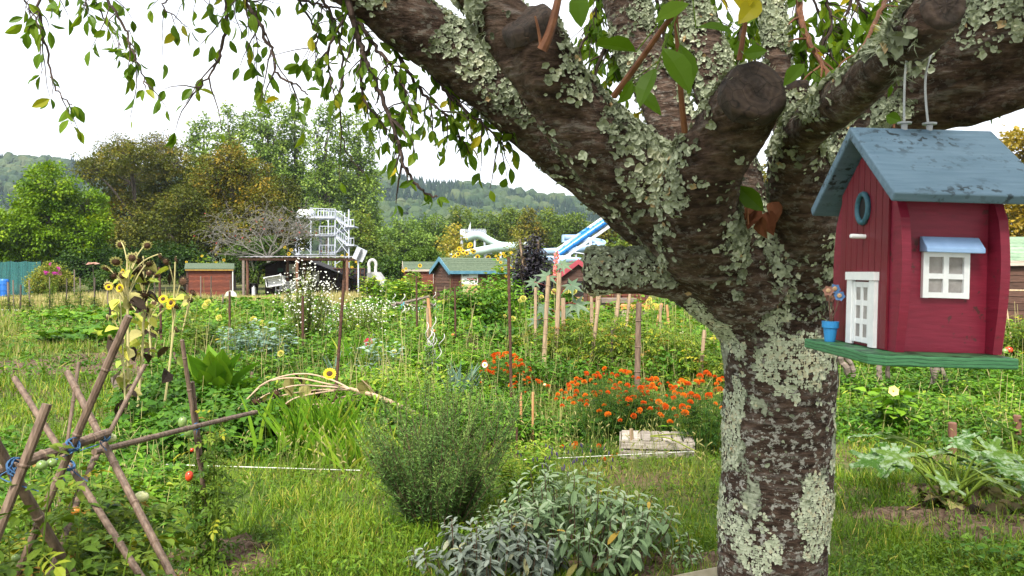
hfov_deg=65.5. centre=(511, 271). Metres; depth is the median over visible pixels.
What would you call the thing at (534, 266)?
purple bean
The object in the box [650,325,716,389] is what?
staked tomato
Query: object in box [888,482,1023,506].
soil patch
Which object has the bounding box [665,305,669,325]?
garden stake
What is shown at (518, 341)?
vegetable plant
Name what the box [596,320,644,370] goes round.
staked tomato
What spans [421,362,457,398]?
leek
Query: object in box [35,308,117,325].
squash patch
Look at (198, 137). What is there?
poplar tree
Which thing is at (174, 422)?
bean plant
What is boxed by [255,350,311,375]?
dahlia
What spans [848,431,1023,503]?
squash plant
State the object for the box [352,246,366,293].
solar panel
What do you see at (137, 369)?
soil patch
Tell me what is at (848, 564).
weeds
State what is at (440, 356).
vegetable plant
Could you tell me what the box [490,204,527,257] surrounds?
riverside tree
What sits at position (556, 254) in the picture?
gladiolus spike
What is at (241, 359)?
vegetable plant
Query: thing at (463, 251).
sunflower clump
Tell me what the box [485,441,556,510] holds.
goldenrod
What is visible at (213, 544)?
tomato plant
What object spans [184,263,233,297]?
tool shed
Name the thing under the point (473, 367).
vegetable plant
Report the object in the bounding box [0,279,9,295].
barrel
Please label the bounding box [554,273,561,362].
garden stake
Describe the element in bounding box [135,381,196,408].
bean plant
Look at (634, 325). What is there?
staked tomato
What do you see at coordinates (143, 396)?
bean plant
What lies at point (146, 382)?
bean plant
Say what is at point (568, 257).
splash chute
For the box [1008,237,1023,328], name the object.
garden shed
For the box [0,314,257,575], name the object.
bamboo trellis
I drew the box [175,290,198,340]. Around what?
sunflower
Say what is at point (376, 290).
sunflower clump
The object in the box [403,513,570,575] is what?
sage bush
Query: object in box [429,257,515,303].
garden shed
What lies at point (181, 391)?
bean plant
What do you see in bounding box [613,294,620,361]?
garden stake
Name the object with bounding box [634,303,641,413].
garden stake
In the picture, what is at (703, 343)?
garden stake
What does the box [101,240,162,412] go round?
sunflower
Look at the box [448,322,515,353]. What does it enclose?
raspberry bush
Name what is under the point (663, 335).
staked tomato
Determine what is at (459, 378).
leek
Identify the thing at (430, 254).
shrub
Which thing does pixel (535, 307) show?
garden stake
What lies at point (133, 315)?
squash patch
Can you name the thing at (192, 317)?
vegetable plant
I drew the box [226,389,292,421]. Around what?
bean plant
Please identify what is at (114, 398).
bean plant
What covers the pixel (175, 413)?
bean plant
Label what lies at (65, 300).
staked tomato
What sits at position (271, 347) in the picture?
vegetable plant
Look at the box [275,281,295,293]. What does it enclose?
plastic bench
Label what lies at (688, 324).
staked tomato
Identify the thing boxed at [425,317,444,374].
spiral stakes
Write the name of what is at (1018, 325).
tomato plant
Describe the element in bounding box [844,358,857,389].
dry branch
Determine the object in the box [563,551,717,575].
soil patch
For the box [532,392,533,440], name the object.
garden stake
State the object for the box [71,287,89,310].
staked tomato
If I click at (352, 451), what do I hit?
grass clump
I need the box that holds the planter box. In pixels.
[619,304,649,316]
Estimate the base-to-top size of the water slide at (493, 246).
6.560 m
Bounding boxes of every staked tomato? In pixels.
[0,294,17,310]
[18,294,37,309]
[38,284,59,310]
[57,295,72,309]
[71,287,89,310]
[85,296,102,309]
[513,323,569,355]
[519,323,577,367]
[535,316,587,354]
[556,317,596,367]
[558,323,625,386]
[567,309,602,330]
[576,310,628,350]
[591,314,646,365]
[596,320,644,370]
[613,313,661,370]
[620,304,663,333]
[622,328,680,388]
[631,322,680,361]
[646,321,700,373]
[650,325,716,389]
[667,309,706,338]
[671,336,724,396]
[688,331,722,385]
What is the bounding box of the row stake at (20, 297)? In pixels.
[19,285,21,308]
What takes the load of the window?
in the birdhouse
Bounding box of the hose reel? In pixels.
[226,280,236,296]
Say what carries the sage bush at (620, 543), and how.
on the ground at (168, 287)
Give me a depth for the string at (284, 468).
6.23 m
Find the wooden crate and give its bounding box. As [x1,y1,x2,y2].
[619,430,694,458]
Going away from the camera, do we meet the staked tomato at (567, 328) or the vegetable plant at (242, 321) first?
the staked tomato at (567, 328)
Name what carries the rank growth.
on the ground at (168, 287)
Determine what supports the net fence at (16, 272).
on the ground at (168, 287)
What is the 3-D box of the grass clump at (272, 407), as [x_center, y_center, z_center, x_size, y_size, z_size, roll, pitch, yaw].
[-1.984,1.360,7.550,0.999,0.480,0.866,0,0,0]
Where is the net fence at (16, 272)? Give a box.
[0,260,41,294]
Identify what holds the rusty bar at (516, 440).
on the ground at (168, 287)
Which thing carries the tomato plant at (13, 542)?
on the ground at (168, 287)
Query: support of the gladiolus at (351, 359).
on the ground at (168, 287)
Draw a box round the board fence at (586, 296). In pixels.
[583,293,648,318]
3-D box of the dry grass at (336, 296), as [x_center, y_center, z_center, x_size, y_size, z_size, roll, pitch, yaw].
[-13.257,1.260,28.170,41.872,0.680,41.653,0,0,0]
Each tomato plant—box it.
[0,434,186,575]
[0,437,196,575]
[0,443,172,575]
[0,484,148,574]
[0,527,92,561]
[158,392,245,575]
[1002,329,1023,358]
[1003,315,1023,360]
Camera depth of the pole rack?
26.65 m
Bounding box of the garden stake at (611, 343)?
[611,327,612,361]
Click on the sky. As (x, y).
(98, 88)
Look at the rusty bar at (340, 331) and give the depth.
7.85 m
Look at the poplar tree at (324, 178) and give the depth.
117.62 m
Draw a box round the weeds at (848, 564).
[0,302,1023,575]
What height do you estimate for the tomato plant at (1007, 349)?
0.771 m
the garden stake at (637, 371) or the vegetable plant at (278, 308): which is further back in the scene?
the vegetable plant at (278, 308)
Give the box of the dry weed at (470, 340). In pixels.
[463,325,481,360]
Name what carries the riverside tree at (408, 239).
on the ground at (168, 287)
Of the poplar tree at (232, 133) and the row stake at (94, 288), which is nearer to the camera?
the row stake at (94, 288)
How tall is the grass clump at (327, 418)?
0.595 m
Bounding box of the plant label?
[111,375,119,388]
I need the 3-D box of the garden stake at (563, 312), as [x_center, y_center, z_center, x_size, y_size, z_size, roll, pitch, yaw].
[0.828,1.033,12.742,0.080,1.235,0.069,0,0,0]
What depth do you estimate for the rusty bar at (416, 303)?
15.52 m
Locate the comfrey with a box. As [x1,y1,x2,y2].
[168,344,259,398]
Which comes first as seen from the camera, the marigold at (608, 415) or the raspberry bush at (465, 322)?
the marigold at (608, 415)
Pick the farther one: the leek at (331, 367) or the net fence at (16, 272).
the net fence at (16, 272)
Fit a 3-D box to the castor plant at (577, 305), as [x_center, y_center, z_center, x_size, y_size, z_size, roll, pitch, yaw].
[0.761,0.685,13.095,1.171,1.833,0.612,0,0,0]
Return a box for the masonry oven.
[367,258,385,288]
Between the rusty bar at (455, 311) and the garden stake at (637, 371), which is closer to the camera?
the garden stake at (637, 371)
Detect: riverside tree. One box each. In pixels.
[337,209,396,267]
[350,232,400,272]
[377,213,437,272]
[414,212,459,253]
[439,203,480,251]
[462,209,513,257]
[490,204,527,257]
[508,205,551,252]
[525,206,577,247]
[548,211,591,257]
[582,219,630,255]
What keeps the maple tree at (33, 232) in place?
on the ground at (168, 287)
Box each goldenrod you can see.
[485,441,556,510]
[513,432,567,481]
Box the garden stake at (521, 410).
[520,393,522,439]
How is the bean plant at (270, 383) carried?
on the ground at (168, 287)
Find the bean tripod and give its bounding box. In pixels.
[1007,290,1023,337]
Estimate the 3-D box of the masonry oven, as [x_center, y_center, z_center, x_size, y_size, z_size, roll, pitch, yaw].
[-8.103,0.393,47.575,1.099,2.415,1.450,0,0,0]
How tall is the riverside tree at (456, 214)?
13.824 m
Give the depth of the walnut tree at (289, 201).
78.62 m
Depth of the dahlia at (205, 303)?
15.86 m
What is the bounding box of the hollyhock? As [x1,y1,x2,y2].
[854,385,925,434]
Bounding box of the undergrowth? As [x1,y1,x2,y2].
[29,234,631,284]
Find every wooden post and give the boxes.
[948,422,956,453]
[1013,415,1021,445]
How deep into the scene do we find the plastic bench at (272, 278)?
51.02 m
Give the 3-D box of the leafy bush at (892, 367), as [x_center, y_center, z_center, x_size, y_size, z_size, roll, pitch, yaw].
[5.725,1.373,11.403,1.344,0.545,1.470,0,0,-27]
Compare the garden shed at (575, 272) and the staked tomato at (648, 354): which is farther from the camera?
the garden shed at (575, 272)
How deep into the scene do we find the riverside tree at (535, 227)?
129.14 m
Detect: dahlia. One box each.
[186,299,227,341]
[241,316,265,330]
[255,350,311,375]
[353,338,383,362]
[382,349,411,367]
[503,295,554,330]
[539,288,589,320]
[620,297,697,332]
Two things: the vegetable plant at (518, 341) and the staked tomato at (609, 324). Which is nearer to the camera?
the staked tomato at (609, 324)
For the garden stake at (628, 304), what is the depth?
14.46 m
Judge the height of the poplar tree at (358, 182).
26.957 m
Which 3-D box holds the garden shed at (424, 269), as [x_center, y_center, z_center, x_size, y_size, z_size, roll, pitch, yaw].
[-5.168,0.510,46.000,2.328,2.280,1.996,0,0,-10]
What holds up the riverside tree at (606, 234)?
on the ground at (168, 287)
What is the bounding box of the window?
[920,236,985,298]
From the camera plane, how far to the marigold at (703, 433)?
6.84 m
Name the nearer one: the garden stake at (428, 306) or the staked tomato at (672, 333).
the staked tomato at (672, 333)
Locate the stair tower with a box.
[292,208,357,267]
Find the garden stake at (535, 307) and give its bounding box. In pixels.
[534,287,536,350]
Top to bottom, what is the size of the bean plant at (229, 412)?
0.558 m
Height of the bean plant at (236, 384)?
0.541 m
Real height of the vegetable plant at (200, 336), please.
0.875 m
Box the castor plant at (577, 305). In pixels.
[524,258,589,347]
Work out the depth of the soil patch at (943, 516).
5.00 m
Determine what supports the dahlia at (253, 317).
on the ground at (168, 287)
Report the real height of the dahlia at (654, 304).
1.120 m
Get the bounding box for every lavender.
[517,442,612,515]
[554,441,617,462]
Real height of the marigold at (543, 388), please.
0.452 m
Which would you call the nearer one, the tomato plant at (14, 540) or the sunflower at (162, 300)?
the tomato plant at (14, 540)
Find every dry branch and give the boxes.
[838,356,857,390]
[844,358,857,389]
[876,365,883,389]
[929,368,939,387]
[940,368,948,385]
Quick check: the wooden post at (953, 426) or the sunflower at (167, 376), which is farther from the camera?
the sunflower at (167, 376)
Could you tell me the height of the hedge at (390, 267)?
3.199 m
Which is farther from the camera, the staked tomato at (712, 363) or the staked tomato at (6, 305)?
the staked tomato at (6, 305)
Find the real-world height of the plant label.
0.301 m
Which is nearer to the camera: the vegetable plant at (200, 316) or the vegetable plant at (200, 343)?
the vegetable plant at (200, 343)
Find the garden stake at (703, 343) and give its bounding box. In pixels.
[698,330,705,394]
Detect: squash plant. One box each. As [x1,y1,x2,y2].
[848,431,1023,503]
[916,417,1023,494]
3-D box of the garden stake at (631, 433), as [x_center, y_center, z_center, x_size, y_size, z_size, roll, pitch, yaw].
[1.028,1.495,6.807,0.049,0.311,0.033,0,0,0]
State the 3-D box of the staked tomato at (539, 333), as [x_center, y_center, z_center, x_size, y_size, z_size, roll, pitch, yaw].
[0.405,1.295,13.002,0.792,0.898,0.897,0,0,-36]
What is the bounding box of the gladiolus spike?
[553,250,559,284]
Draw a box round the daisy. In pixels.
[482,362,490,385]
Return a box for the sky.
[0,0,1023,208]
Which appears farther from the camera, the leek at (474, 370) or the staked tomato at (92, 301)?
the staked tomato at (92, 301)
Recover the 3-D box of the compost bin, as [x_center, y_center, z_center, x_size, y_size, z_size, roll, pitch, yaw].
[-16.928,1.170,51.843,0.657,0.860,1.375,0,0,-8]
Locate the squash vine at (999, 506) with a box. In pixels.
[917,476,1023,518]
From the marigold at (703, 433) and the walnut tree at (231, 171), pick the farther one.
the walnut tree at (231, 171)
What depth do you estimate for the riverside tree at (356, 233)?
91.13 m
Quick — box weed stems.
[0,284,1023,532]
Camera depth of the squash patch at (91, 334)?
16.65 m
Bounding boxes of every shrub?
[22,260,81,295]
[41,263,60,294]
[81,264,162,292]
[217,235,287,285]
[402,245,447,261]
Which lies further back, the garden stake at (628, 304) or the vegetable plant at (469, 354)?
the garden stake at (628, 304)
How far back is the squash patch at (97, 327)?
17.57 m
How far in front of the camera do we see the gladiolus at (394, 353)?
11.59 m
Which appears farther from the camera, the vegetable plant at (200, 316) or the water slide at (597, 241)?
the water slide at (597, 241)
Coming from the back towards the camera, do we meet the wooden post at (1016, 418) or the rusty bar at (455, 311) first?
the rusty bar at (455, 311)
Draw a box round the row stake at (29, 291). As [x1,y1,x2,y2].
[28,280,29,308]
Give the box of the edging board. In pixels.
[675,567,716,575]
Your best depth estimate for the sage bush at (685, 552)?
4.34 m
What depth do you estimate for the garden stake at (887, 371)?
9.99 m
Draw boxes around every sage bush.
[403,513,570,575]
[473,463,681,575]
[663,532,705,572]
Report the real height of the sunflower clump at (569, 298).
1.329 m
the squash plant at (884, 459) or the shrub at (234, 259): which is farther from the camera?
the shrub at (234, 259)
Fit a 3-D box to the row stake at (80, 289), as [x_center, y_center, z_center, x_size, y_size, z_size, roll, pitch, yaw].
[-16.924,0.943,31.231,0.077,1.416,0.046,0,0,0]
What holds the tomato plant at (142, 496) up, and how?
on the ground at (168, 287)
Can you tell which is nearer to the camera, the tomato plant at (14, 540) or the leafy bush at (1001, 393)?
the tomato plant at (14, 540)
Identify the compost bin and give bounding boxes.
[249,283,257,295]
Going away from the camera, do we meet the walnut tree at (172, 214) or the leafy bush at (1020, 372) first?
the leafy bush at (1020, 372)
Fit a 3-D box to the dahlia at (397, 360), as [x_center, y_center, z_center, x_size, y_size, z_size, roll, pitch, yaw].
[-1.651,1.358,11.349,0.481,0.540,0.512,0,0,13]
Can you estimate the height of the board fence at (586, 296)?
1.100 m
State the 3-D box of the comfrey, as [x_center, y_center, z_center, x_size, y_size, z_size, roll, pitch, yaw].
[-3.286,1.209,8.859,0.955,0.803,0.962,0,0,36]
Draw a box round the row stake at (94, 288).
[94,278,95,308]
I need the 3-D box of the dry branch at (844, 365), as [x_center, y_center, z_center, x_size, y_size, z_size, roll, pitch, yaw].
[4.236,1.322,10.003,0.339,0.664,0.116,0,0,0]
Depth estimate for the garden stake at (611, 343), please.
11.36 m
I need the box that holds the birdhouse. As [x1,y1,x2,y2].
[805,55,1023,369]
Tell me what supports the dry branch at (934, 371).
on the ground at (168, 287)
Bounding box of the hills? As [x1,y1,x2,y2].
[3,171,591,275]
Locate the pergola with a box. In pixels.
[239,256,356,295]
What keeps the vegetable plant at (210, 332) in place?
on the ground at (168, 287)
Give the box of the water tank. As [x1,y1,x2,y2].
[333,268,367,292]
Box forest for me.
[0,151,630,256]
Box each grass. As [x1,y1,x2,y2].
[0,289,723,437]
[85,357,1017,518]
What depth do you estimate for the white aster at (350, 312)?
15.88 m
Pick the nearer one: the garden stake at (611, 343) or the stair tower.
the garden stake at (611, 343)
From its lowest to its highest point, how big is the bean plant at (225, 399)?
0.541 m
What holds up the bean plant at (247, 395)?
on the ground at (168, 287)
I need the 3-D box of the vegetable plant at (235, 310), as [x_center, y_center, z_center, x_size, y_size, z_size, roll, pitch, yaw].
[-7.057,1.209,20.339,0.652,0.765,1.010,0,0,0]
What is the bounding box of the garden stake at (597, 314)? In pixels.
[588,296,600,389]
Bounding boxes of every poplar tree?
[175,110,232,214]
[214,98,252,263]
[241,86,296,229]
[277,94,315,254]
[298,99,350,257]
[332,107,386,237]
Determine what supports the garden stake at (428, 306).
on the ground at (168, 287)
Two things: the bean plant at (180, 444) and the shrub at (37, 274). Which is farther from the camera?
the shrub at (37, 274)
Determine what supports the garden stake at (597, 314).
on the ground at (168, 287)
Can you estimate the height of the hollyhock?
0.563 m
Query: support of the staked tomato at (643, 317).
on the ground at (168, 287)
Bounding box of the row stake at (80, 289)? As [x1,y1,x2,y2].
[79,278,80,311]
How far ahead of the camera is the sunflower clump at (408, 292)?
32.93 m
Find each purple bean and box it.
[510,233,555,312]
[534,275,555,297]
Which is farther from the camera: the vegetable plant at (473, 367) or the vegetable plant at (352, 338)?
the vegetable plant at (352, 338)
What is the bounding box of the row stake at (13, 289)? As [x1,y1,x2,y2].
[12,280,13,306]
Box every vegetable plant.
[153,329,198,362]
[165,313,228,352]
[169,311,208,323]
[174,317,211,354]
[184,319,221,353]
[184,334,217,354]
[189,312,212,324]
[212,321,260,357]
[218,314,257,343]
[220,304,251,323]
[227,350,254,371]
[232,334,260,349]
[236,321,298,361]
[243,318,286,355]
[266,317,300,345]
[271,303,287,315]
[276,338,317,364]
[327,326,366,350]
[345,304,371,328]
[346,334,403,369]
[354,311,389,333]
[403,344,464,386]
[434,336,491,377]
[446,337,493,360]
[455,363,515,395]
[499,335,525,360]
[512,328,537,342]
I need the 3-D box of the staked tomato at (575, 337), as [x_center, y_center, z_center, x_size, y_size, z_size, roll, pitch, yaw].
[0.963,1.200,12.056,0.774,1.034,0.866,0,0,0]
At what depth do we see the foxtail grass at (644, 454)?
6.21 m
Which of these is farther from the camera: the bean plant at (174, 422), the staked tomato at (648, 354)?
the staked tomato at (648, 354)
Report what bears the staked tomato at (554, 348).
on the ground at (168, 287)
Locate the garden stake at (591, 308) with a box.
[590,296,592,333]
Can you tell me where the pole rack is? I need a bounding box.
[391,296,440,309]
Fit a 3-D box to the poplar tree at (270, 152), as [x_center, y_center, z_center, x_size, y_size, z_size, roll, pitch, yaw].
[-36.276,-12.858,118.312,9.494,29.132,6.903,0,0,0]
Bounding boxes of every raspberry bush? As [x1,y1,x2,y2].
[425,308,494,347]
[434,277,518,329]
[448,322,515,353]
[463,277,543,323]
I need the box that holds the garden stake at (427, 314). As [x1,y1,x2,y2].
[426,308,429,343]
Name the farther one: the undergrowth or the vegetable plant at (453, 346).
the undergrowth
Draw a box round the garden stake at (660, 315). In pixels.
[659,305,661,327]
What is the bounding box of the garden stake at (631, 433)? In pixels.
[629,428,633,449]
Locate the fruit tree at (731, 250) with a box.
[5,0,1023,575]
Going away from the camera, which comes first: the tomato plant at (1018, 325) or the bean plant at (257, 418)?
the bean plant at (257, 418)
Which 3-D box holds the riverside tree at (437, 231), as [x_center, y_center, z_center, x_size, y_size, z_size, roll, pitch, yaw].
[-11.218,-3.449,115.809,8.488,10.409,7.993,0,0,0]
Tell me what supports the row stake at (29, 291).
on the ground at (168, 287)
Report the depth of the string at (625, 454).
6.67 m
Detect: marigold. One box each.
[480,351,534,396]
[507,376,550,402]
[554,366,659,445]
[613,376,686,431]
[655,370,724,457]
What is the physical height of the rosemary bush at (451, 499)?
1.095 m
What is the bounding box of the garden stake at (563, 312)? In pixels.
[561,298,565,342]
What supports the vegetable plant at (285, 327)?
on the ground at (168, 287)
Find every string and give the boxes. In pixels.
[166,464,359,470]
[524,451,693,459]
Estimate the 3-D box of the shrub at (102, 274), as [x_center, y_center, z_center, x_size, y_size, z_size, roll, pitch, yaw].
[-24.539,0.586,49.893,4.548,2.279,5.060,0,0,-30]
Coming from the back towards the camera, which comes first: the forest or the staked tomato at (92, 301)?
the forest
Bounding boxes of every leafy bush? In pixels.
[838,365,901,390]
[866,364,928,380]
[892,369,970,395]
[951,378,1023,403]
[971,350,1023,389]
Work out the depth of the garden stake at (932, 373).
9.98 m
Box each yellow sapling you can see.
[433,221,469,257]
[503,228,531,274]
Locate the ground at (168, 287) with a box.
[0,277,1023,575]
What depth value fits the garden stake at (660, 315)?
14.46 m
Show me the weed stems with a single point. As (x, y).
(526, 326)
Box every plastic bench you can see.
[263,274,288,287]
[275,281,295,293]
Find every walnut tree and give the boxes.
[65,135,201,262]
[84,128,195,194]
[111,172,240,290]
[166,136,295,289]
[247,169,318,255]
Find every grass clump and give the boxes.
[226,384,404,469]
[250,389,330,438]
[263,412,426,476]
[318,376,476,437]
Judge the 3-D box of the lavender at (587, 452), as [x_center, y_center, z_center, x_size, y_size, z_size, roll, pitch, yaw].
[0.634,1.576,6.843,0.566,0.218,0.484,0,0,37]
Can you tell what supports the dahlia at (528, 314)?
on the soil patch
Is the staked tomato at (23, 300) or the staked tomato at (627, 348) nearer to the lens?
the staked tomato at (627, 348)
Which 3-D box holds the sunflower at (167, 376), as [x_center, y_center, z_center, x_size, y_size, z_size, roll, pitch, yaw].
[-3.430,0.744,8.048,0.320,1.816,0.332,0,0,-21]
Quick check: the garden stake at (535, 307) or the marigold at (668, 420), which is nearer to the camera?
the marigold at (668, 420)
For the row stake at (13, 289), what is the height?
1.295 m
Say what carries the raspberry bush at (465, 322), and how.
on the ground at (168, 287)
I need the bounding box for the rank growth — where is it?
[0,288,1023,574]
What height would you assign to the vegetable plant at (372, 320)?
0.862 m
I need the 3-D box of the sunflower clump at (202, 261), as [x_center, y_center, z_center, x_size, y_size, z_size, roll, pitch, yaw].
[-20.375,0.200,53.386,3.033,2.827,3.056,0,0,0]
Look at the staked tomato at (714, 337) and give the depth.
10.30 m
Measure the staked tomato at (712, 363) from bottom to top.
1.003 m
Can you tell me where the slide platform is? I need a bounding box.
[460,222,485,257]
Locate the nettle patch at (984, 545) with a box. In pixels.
[944,526,1023,575]
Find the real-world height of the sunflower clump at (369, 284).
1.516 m
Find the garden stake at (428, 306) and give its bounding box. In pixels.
[427,298,433,343]
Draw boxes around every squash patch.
[29,325,125,345]
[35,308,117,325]
[58,323,116,336]
[84,311,145,321]
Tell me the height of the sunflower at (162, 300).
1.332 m
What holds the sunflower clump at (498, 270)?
on the ground at (168, 287)
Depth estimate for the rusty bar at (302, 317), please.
13.54 m
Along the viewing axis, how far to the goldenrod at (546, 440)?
5.93 m
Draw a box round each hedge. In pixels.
[50,240,214,291]
[362,254,415,281]
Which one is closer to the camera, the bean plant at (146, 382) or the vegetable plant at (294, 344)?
the bean plant at (146, 382)
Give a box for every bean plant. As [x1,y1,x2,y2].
[98,393,187,432]
[108,374,185,403]
[132,371,184,391]
[135,378,197,399]
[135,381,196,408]
[138,414,242,470]
[146,397,221,426]
[147,409,244,453]
[153,383,236,410]
[153,402,242,442]
[156,383,230,411]
[159,380,244,399]
[196,384,261,409]
[200,403,271,438]
[211,402,297,444]
[222,381,297,405]
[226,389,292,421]
[230,375,283,388]
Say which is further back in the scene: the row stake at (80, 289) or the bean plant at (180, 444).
the row stake at (80, 289)
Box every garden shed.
[402,261,434,295]
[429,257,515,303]
[557,259,582,301]
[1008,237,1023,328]
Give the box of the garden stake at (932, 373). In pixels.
[929,367,934,381]
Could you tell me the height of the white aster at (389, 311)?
1.013 m
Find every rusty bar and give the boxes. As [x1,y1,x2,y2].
[158,267,162,345]
[228,291,230,338]
[301,296,303,347]
[334,280,345,401]
[415,276,417,334]
[454,285,456,347]
[507,257,512,407]
[516,428,517,457]
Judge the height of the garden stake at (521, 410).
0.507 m
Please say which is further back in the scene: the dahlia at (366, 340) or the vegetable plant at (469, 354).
the dahlia at (366, 340)
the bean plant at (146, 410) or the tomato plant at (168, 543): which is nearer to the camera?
the tomato plant at (168, 543)
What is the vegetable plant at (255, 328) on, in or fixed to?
on the ground at (168, 287)
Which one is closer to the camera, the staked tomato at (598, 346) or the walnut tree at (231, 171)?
the staked tomato at (598, 346)
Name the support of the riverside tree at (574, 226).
on the ground at (168, 287)
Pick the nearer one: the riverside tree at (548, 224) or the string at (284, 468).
the string at (284, 468)
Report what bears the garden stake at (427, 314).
on the ground at (168, 287)
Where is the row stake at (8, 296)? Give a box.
[7,282,9,307]
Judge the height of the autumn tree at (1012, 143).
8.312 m
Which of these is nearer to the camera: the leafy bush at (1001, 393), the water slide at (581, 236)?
the leafy bush at (1001, 393)
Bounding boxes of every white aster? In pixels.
[267,238,346,347]
[328,290,392,340]
[352,296,418,320]
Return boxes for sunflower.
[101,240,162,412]
[105,284,141,427]
[128,251,159,406]
[129,295,170,365]
[156,256,188,410]
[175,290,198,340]
[236,368,427,421]
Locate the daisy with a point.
(484, 365)
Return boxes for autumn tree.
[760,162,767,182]
[996,124,1023,236]
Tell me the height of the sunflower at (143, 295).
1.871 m
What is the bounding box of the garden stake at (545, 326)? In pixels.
[542,276,549,365]
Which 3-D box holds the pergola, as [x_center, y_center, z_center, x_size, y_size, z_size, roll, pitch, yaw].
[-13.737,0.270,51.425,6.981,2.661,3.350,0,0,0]
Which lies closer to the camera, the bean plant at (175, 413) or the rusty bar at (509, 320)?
the bean plant at (175, 413)
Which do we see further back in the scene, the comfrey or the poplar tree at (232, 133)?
the poplar tree at (232, 133)
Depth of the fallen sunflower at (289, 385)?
7.75 m
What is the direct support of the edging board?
on the ground at (168, 287)
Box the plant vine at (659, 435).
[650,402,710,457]
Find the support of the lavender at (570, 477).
on the ground at (168, 287)
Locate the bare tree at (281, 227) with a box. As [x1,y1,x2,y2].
[192,193,334,271]
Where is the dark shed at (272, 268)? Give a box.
[258,255,355,294]
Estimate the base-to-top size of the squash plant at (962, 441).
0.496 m
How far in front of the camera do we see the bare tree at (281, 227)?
53.50 m
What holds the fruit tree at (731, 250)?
on the ground at (168, 287)
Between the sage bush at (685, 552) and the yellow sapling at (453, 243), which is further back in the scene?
the yellow sapling at (453, 243)
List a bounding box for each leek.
[322,350,349,373]
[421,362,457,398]
[447,361,481,403]
[455,362,483,391]
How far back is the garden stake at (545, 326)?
11.15 m
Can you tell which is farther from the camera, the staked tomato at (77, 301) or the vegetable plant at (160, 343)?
the staked tomato at (77, 301)
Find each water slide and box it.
[451,231,527,284]
[527,235,605,262]
[554,218,609,254]
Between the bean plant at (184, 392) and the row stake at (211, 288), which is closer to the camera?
the bean plant at (184, 392)
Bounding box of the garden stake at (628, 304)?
[624,294,630,334]
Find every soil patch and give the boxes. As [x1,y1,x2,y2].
[0,349,155,378]
[137,533,282,575]
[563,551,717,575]
[845,505,1023,544]
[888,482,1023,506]
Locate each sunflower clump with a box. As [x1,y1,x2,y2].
[185,255,224,262]
[345,253,367,292]
[357,274,391,298]
[371,277,415,298]
[386,278,432,304]
[401,264,424,295]
[452,243,490,257]
[484,252,519,294]
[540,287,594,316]
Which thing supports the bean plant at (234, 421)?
on the ground at (168, 287)
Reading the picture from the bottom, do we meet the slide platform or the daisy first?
the daisy
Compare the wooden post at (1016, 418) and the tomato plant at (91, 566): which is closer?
the tomato plant at (91, 566)
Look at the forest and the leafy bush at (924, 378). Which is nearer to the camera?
the leafy bush at (924, 378)
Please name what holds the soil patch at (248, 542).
on the ground at (168, 287)
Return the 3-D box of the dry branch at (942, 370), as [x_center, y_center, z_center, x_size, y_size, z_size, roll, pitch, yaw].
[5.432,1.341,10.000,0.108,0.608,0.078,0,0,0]
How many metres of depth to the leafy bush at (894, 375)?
10.20 m
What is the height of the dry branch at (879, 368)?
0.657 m
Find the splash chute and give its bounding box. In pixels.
[553,255,580,269]
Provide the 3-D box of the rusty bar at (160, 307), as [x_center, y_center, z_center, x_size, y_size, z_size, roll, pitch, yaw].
[-6.245,0.782,14.158,0.092,1.736,0.042,0,0,0]
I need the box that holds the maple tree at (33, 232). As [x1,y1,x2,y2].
[0,160,121,292]
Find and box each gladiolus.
[330,329,389,372]
[359,340,418,366]
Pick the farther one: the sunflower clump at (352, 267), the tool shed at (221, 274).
the sunflower clump at (352, 267)
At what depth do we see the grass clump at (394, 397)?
7.97 m
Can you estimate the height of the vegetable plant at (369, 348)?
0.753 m
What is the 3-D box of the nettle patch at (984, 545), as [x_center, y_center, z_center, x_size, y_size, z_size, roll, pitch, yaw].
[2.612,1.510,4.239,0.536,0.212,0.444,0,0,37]
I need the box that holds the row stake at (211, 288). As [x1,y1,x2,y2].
[210,276,211,298]
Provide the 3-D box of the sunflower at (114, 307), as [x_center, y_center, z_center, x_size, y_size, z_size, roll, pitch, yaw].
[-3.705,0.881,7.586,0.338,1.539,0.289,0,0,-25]
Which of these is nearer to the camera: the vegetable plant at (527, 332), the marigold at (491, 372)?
the marigold at (491, 372)
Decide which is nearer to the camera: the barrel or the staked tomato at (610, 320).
the staked tomato at (610, 320)
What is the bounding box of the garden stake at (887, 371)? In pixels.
[885,366,889,385]
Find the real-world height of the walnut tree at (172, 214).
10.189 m
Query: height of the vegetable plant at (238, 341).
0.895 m
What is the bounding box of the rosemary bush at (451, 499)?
[350,354,529,532]
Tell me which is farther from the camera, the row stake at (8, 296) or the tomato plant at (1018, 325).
the row stake at (8, 296)
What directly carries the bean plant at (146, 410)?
on the ground at (168, 287)
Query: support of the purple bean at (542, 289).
on the ground at (168, 287)
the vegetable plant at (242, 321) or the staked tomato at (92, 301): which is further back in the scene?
the staked tomato at (92, 301)

